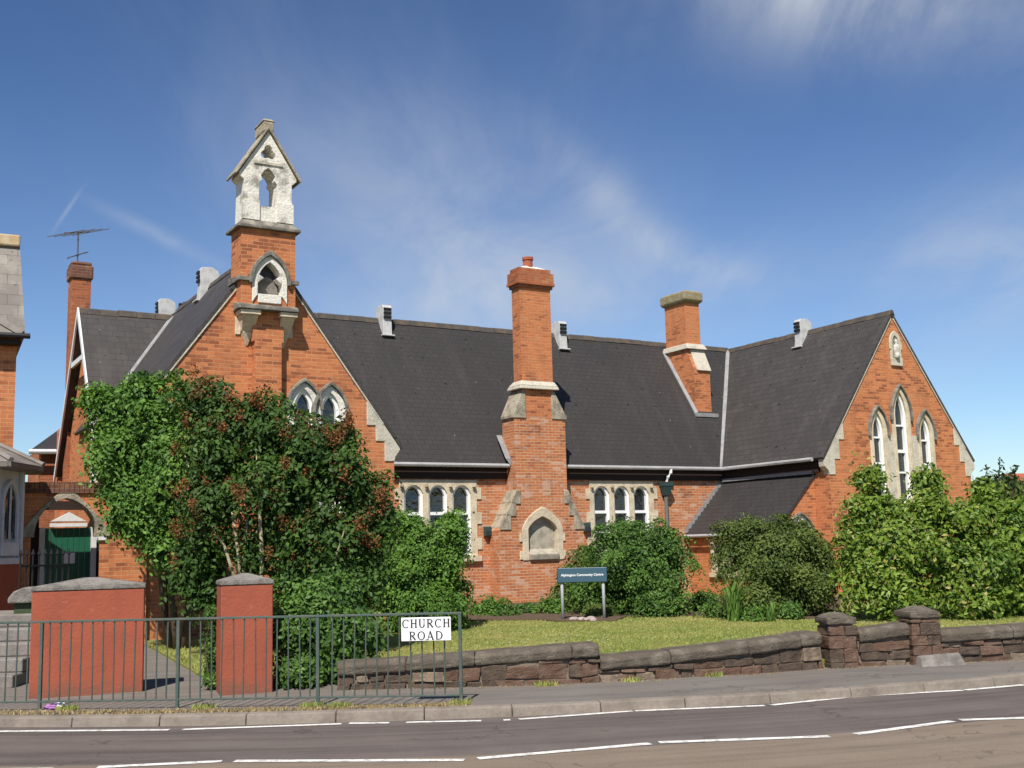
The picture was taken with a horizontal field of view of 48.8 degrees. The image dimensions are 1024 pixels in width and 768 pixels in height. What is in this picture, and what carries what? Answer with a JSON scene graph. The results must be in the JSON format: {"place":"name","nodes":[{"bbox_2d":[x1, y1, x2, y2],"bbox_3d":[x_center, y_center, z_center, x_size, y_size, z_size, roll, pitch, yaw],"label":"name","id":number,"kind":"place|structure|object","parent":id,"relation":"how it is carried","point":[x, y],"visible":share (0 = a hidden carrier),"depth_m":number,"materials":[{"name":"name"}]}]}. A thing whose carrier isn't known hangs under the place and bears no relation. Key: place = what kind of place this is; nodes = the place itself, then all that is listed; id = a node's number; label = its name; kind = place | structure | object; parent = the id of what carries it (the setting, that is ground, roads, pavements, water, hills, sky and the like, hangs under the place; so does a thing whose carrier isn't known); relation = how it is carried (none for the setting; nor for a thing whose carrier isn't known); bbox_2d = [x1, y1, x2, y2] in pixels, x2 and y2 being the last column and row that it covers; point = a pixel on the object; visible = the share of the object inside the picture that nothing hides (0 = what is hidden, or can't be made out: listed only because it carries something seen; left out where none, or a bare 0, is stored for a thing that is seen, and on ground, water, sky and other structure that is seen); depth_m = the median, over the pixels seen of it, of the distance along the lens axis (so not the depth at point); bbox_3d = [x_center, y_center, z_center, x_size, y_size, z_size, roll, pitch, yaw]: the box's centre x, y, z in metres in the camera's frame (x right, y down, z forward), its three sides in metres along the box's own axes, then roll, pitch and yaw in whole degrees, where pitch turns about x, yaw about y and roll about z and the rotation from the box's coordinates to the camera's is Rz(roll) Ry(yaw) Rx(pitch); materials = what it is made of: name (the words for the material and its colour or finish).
{"place":"outdoors","nodes":[
{"label":"outdoors","id":0,"kind":"place"},
{"bbox_2d":[0,642,337,696],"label":"path","id":1,"kind":"structure","parent":0,"point":[151,675],"depth_m":14.10,"materials":[{"name":"grey concrete"}]},
{"bbox_2d":[0,610,30,687],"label":"stone steps","id":2,"kind":"structure","parent":1,"relation":"on","point":[7,615],"depth_m":14.66,"materials":[{"name":"grey stone"}]},
{"bbox_2d":[8,586,34,613],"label":"mossy pier","id":3,"kind":"structure","parent":1,"relation":"on","point":[21,598],"depth_m":15.46,"materials":[{"name":"stone"}]},
{"bbox_2d":[18,548,70,589],"bbox_3d":[-7.185,3.404,17.319,0.060,1.735,0.955,-6,-9,27],"label":"iron railing","id":4,"kind":"object","parent":1,"relation":"on","point":[20,554],"visible":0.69,"depth_m":17.36,"materials":[{"name":"black metal"}]},
{"bbox_2d":[28,577,145,698],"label":"gate pillar","id":5,"kind":"structure","parent":1,"relation":"on","point":[90,598],"depth_m":13.20,"materials":[{"name":"brick"}]},
{"bbox_2d":[147,636,280,683],"bbox_3d":[-5.939,4.992,21.744,2.208,0.300,17.594,2,-9,-20],"label":"grass patch","id":6,"kind":"object","parent":1,"relation":"on","point":[194,640],"visible":0.09,"depth_m":18.28,"materials":[{"name":"green plant"}]},
{"bbox_2d":[71,368,206,649],"bbox_3d":[-6.202,2.108,18.871,2.755,4.888,2.201,-2,-8,0],"label":"leafy tree","id":7,"kind":"object","parent":6,"relation":"on","point":[134,432],"visible":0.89,"depth_m":18.57,"materials":[{"name":"green plant"}]},
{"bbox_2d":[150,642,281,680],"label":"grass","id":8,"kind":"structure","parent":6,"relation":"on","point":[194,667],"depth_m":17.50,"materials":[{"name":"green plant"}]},
{"bbox_2d":[157,362,407,632],"bbox_3d":[-3.518,1.877,17.116,3.891,4.656,2.123,-2,-8,0],"label":"rust flowered tree","id":9,"kind":"object","parent":6,"relation":"on","point":[302,471],"visible":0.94,"depth_m":16.95,"materials":[{"name":"green plant"}]},
{"bbox_2d":[0,684,1023,765],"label":"road","id":10,"kind":"structure","parent":0,"point":[404,739],"depth_m":10.43,"materials":[{"name":"grey asphalt"}]},
{"bbox_2d":[0,684,1022,731],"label":"road edge line","id":11,"kind":"object","parent":10,"relation":"on","point":[474,720],"visible":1,"depth_m":11.18,"materials":[{"name":"paint"}]},
{"bbox_2d":[0,719,1023,767],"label":"road junction","id":12,"kind":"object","parent":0,"point":[992,744],"visible":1,"depth_m":9.05,"materials":[{"name":"grey asphalt"}]},
{"bbox_2d":[97,717,1023,767],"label":"road centre line","id":13,"kind":"object","parent":12,"relation":"on","point":[555,751],"visible":1,"depth_m":9.32,"materials":[{"name":"paint"}]},
{"bbox_2d":[0,660,1023,714],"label":"pavement","id":14,"kind":"structure","parent":0,"point":[825,677],"depth_m":12.55,"materials":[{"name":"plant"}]},
{"bbox_2d":[43,702,65,709],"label":"litter","id":15,"kind":"object","parent":14,"relation":"on","point":[50,706],"visible":0.84,"depth_m":11.94,"materials":[{"name":"pink plastic"}]},
{"bbox_2d":[0,612,462,710],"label":"guard rail","id":16,"kind":"object","parent":14,"relation":"on","point":[39,701],"visible":0.91,"depth_m":11.85,"materials":[{"name":"grey metal"}]},
{"bbox_2d":[401,617,450,640],"bbox_3d":[-0.886,2.527,11.644,0.515,0.238,0.019,-2,-8,3],"label":"street sign","id":17,"kind":"object","parent":16,"relation":"attached to","point":[426,629],"visible":1,"depth_m":11.64,"materials":[{"name":"white metal"}]},
{"bbox_2d":[0,700,472,714],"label":"dry grass","id":18,"kind":"structure","parent":14,"relation":"on","point":[165,710],"depth_m":11.53,"materials":[{"name":"plant"}]},
{"bbox_2d":[216,573,273,695],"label":"gate pillar","id":19,"kind":"structure","parent":14,"relation":"on","point":[244,594],"depth_m":12.96,"materials":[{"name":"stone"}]},
{"bbox_2d":[197,605,216,688],"bbox_3d":[-3.583,3.165,13.399,0.311,1.075,0.412,-2,-8,0],"label":"ivy trail","id":20,"kind":"object","parent":19,"relation":"attached to","point":[211,612],"visible":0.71,"depth_m":13.40,"materials":[{"name":"green plant"}]},
{"bbox_2d":[55,671,722,710],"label":"weed tufts","id":21,"kind":"object","parent":14,"relation":"on","point":[335,704],"visible":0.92,"depth_m":11.76,"materials":[{"name":"green plant"}]},
{"bbox_2d":[337,641,599,689],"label":"stone wall","id":22,"kind":"structure","parent":14,"relation":"on","point":[570,663],"depth_m":13.00,"materials":[{"name":"red stone"}]},
{"bbox_2d":[598,630,823,681],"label":"stone wall","id":23,"kind":"structure","parent":14,"relation":"on","point":[792,651],"depth_m":13.46,"materials":[{"name":"red stone"}]},
{"bbox_2d":[814,612,858,668],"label":"stone pier","id":24,"kind":"structure","parent":14,"relation":"on","point":[838,632],"depth_m":13.91,"materials":[{"name":"red stone"}]},
{"bbox_2d":[855,622,909,666],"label":"stone wall","id":25,"kind":"structure","parent":14,"relation":"on","point":[885,644],"depth_m":14.05,"materials":[{"name":"red stone"}]},
{"bbox_2d":[894,605,965,666],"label":"stone pier","id":26,"kind":"structure","parent":14,"relation":"on","point":[924,638],"depth_m":14.04,"materials":[{"name":"red stone"}]},
{"bbox_2d":[940,622,1023,661],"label":"stone wall","id":27,"kind":"structure","parent":14,"relation":"on","point":[993,642],"depth_m":14.21,"materials":[{"name":"red stone"}]},
{"bbox_2d":[0,0,1023,481],"label":"sky","id":28,"kind":"structure","parent":0,"point":[779,163],"materials":[{"name":"blue"}]},
{"bbox_2d":[363,578,1023,666],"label":"lawn","id":29,"kind":"structure","parent":0,"point":[550,641],"depth_m":18.98,"materials":[{"name":"green plant"}]},
{"bbox_2d":[272,566,392,689],"bbox_3d":[-2.240,3.011,13.972,1.524,1.485,1.750,-2,-8,0],"label":"ivy bush","id":30,"kind":"object","parent":29,"relation":"on","point":[316,594],"visible":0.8,"depth_m":13.52,"materials":[{"name":"green plant"}]},
{"bbox_2d":[365,506,478,632],"bbox_3d":[-1.903,3.472,20.959,2.577,2.400,2.194,-2,-8,0],"label":"conical shrub","id":31,"kind":"object","parent":29,"relation":"on","point":[428,578],"visible":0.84,"depth_m":20.70,"materials":[{"name":"green plant"}]},
{"bbox_2d":[465,596,840,621],"bbox_3d":[2.273,5.312,26.091,10.254,0.300,8.791,-4,-8,16],"label":"flower bed","id":32,"kind":"object","parent":29,"relation":"on","point":[555,617],"visible":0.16,"depth_m":23.13,"materials":[{"name":"green plant"}]},
{"bbox_2d":[467,593,513,614],"bbox_3d":[-0.469,4.864,24.695,1.026,0.600,0.745,-2,-8,0],"label":"plant","id":33,"kind":"object","parent":32,"relation":"on","point":[489,605],"visible":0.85,"depth_m":24.59,"materials":[{"name":"green plant"}]},
{"bbox_2d":[488,608,520,615],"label":"plant","id":34,"kind":"object","parent":32,"relation":"on","point":[509,612],"visible":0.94,"depth_m":24.03,"materials":[{"name":"green plant"}]},
{"bbox_2d":[508,601,539,612],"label":"plant","id":35,"kind":"object","parent":32,"relation":"on","point":[525,608],"visible":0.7,"depth_m":24.82,"materials":[{"name":"green plant"}]},
{"bbox_2d":[528,596,570,613],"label":"plant","id":36,"kind":"object","parent":32,"relation":"on","point":[550,605],"visible":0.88,"depth_m":24.42,"materials":[{"name":"green plant"}]},
{"bbox_2d":[541,542,598,611],"bbox_3d":[1.303,4.385,25.358,1.374,1.637,1.165,-2,-8,0],"label":"climbing shrub","id":37,"kind":"object","parent":32,"relation":"on","point":[575,562],"visible":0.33,"depth_m":25.24,"materials":[{"name":"green plant"}]},
{"bbox_2d":[557,567,606,618],"bbox_3d":[1.409,4.218,22.435,0.982,1.126,0.103,-2,-8,5],"label":"community sign","id":38,"kind":"object","parent":32,"relation":"on","point":[586,574],"visible":1,"depth_m":22.44,"materials":[{"name":"blue metal"}]},
{"bbox_2d":[580,602,617,616],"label":"plant","id":39,"kind":"object","parent":32,"relation":"on","point":[594,610],"visible":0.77,"depth_m":23.02,"materials":[{"name":"green plant"}]},
{"bbox_2d":[559,516,705,617],"bbox_3d":[2.514,3.850,23.756,3.059,2.214,2.616,-2,-8,0],"label":"rounded shrub","id":40,"kind":"object","parent":32,"relation":"on","point":[645,571],"visible":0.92,"depth_m":23.34,"materials":[{"name":"green plant"}]},
{"bbox_2d":[681,588,722,611],"bbox_3d":[4.056,4.630,23.956,0.994,0.613,0.765,-2,-8,0],"label":"plant","id":41,"kind":"object","parent":32,"relation":"on","point":[702,597],"visible":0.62,"depth_m":23.84,"materials":[{"name":"green plant"}]},
{"bbox_2d":[693,599,726,617],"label":"plant","id":42,"kind":"object","parent":32,"relation":"on","point":[707,610],"visible":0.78,"depth_m":22.05,"materials":[{"name":"green plant"}]},
{"bbox_2d":[702,512,839,618],"bbox_3d":[5.192,3.568,22.117,2.783,2.157,2.239,-2,-8,0],"label":"dark shrub","id":43,"kind":"object","parent":32,"relation":"on","point":[785,560],"visible":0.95,"depth_m":21.65,"materials":[{"name":"green plant"}]},
{"bbox_2d":[776,600,804,619],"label":"plant","id":44,"kind":"object","parent":32,"relation":"on","point":[791,610],"visible":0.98,"depth_m":20.99,"materials":[{"name":"green plant"}]},
{"bbox_2d":[466,618,990,650],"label":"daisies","id":45,"kind":"object","parent":29,"relation":"on","point":[632,641],"visible":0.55,"depth_m":18.28,"materials":[{"name":"white plant"}]},
{"bbox_2d":[713,574,760,620],"bbox_3d":[4.038,3.935,20.906,1.033,0.897,1.311,-7,-10,32],"label":"spiky plant","id":46,"kind":"object","parent":29,"relation":"on","point":[733,609],"visible":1,"depth_m":20.91,"materials":[{"name":"green plant"}]},
{"bbox_2d":[735,604,766,621],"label":"plant","id":47,"kind":"object","parent":29,"relation":"on","point":[752,613],"visible":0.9,"depth_m":20.81,"materials":[{"name":"green plant"}]},
{"bbox_2d":[752,601,783,620],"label":"spiky plant","id":48,"kind":"object","parent":29,"relation":"on","point":[770,612],"visible":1,"depth_m":20.63,"materials":[{"name":"green plant"}]},
{"bbox_2d":[826,451,1023,620],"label":"shrub","id":49,"kind":"object","parent":29,"relation":"on","point":[884,537],"visible":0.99,"depth_m":20.33,"materials":[{"name":"green plant"}]},
{"bbox_2d":[956,457,1023,615],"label":"tall shoot shrub","id":50,"kind":"object","parent":29,"relation":"on","point":[1005,515],"visible":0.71,"depth_m":21.19,"materials":[{"name":"green plant"}]},
{"bbox_2d":[986,473,1023,533],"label":"distant house","id":51,"kind":"structure","parent":0,"point":[1020,474],"depth_m":71.60,"materials":[{"name":"brick"}]},
{"label":"ground","id":52,"kind":"structure","parent":0,"visible":0},
{"bbox_2d":[0,234,44,610],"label":"brick house","id":53,"kind":"structure","parent":52,"relation":"on","point":[16,466],"depth_m":20.21,"materials":[{"name":"brick"}]},
{"bbox_2d":[0,469,24,563],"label":"bay window","id":54,"kind":"structure","parent":53,"relation":"in","point":[12,483],"depth_m":19.10,"materials":[{"name":"paint"}]},
{"bbox_2d":[21,482,146,642],"bbox_3d":[-8.185,3.343,20.267,3.094,3.141,0.450,3,-9,-30],"label":"brick archway","id":55,"kind":"object","parent":52,"relation":"on","point":[42,497],"visible":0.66,"depth_m":20.51,"materials":[{"name":"brick"}]},
{"bbox_2d":[28,119,974,641],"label":"school building","id":56,"kind":"structure","parent":52,"relation":"on","point":[536,445],"depth_m":30.75,"materials":[{"name":"brick"}]},
{"bbox_2d":[29,501,98,586],"bbox_3d":[-8.846,3.557,20.961,2.922,2.750,0.240,3,-9,-30],"label":"door frame","id":57,"kind":"structure","parent":56,"relation":"attached to","point":[82,544],"depth_m":21.31,"materials":[{"name":"white paint"}]},
{"bbox_2d":[45,528,90,583],"bbox_3d":[-8.389,3.815,21.245,0.814,2.196,0.050,3,-9,-30],"label":"door leaf","id":58,"kind":"structure","parent":57,"relation":"in","point":[76,539],"depth_m":21.34,"materials":[{"name":"green wood"}]},
{"bbox_2d":[64,553,74,563],"bbox_3d":[-8.358,3.286,21.309,0.200,0.200,0.010,3,-9,-30],"label":"notice","id":59,"kind":"object","parent":57,"relation":"attached to","point":[72,557],"visible":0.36,"depth_m":21.31,"materials":[{"name":"white paper"}]},
{"bbox_2d":[47,229,106,260],"bbox_3d":[-11.587,-3.246,30.063,1.438,1.891,0.908,-5,-9,24],"label":"television aerial","id":60,"kind":"object","parent":56,"relation":"attached to","point":[78,232],"visible":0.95,"depth_m":30.13,"materials":[{"name":"grey metal"}]},
{"bbox_2d":[286,378,323,507],"bbox_3d":[-4.247,1.260,22.937,0.800,2.757,0.300,3,-9,-30],"label":"window","id":61,"kind":"structure","parent":56,"relation":"in","point":[304,392],"depth_m":23.09,"materials":[{"name":"white plastic"}]},
{"bbox_2d":[311,382,349,513],"bbox_3d":[-3.756,1.313,23.222,0.800,2.707,0.300,3,-9,-30],"label":"window","id":62,"kind":"structure","parent":56,"relation":"in","point":[333,398],"depth_m":23.38,"materials":[{"name":"white plastic"}]},
{"bbox_2d":[404,485,422,518],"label":"window","id":63,"kind":"structure","parent":56,"relation":"in","point":[413,496],"depth_m":28.74,"materials":[{"name":"white plastic"}]},
{"bbox_2d":[429,485,446,544],"bbox_3d":[-1.946,3.509,28.991,0.534,1.793,0.180,3,-9,-30],"label":"window","id":64,"kind":"structure","parent":56,"relation":"in","point":[437,494],"depth_m":29.08,"materials":[{"name":"white plastic"}]},
{"bbox_2d":[453,486,470,554],"bbox_3d":[-1.351,3.543,29.341,0.534,1.793,0.180,3,-9,-30],"label":"window","id":65,"kind":"structure","parent":56,"relation":"in","point":[461,495],"depth_m":29.43,"materials":[{"name":"white plastic"}]},
{"bbox_2d":[594,486,609,550],"bbox_3d":[2.458,3.763,31.575,0.534,1.793,0.180,3,-9,-30],"label":"window","id":66,"kind":"structure","parent":56,"relation":"in","point":[601,496],"depth_m":31.66,"materials":[{"name":"white plastic"}]},
{"bbox_2d":[614,486,629,521],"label":"window","id":67,"kind":"structure","parent":56,"relation":"in","point":[621,496],"depth_m":32.02,"materials":[{"name":"white plastic"}]},
{"bbox_2d":[634,486,648,536],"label":"window","id":68,"kind":"structure","parent":56,"relation":"in","point":[641,509],"depth_m":32.36,"materials":[{"name":"white plastic"}]},
{"bbox_2d":[789,512,812,528],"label":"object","id":69,"kind":"structure","parent":56,"relation":"in","point":[800,514],"depth_m":30.29,"materials":[{"name":"beige stone"}]},
{"bbox_2d":[868,405,891,494],"bbox_3d":[10.196,2.002,31.425,0.810,2.841,0.300,3,-9,-30],"label":"window","id":70,"kind":"structure","parent":56,"relation":"in","point":[879,431],"depth_m":31.53,"materials":[{"name":"white plastic"}]},
{"bbox_2d":[890,384,915,503],"bbox_3d":[11.015,1.733,31.956,0.870,3.481,0.300,3,-9,-30],"label":"window","id":71,"kind":"structure","parent":56,"relation":"in","point":[901,411],"depth_m":32.02,"materials":[{"name":"white plastic"}]},
{"bbox_2d":[915,409,937,470],"bbox_3d":[11.868,2.118,32.404,0.810,2.801,0.300,3,-9,-30],"label":"window","id":72,"kind":"structure","parent":56,"relation":"in","point":[926,432],"depth_m":32.53,"materials":[{"name":"white plastic"}]},
{"bbox_2d":[0,672,1023,726],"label":"kerb","id":73,"kind":"structure","parent":52,"relation":"on","point":[357,715],"depth_m":11.42,"materials":[{"name":"grey concrete"}]},
{"bbox_2d":[971,470,1023,546],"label":"distant tree","id":74,"kind":"object","parent":52,"relation":"on","point":[995,482],"visible":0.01,"depth_m":57.14,"materials":[{"name":"green plant"}]},
{"bbox_2d":[992,467,1023,507],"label":"distant brown tree","id":75,"kind":"object","parent":52,"relation":"on","point":[1019,486],"visible":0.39,"depth_m":49.42,"materials":[{"name":"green plant"}]}
]}

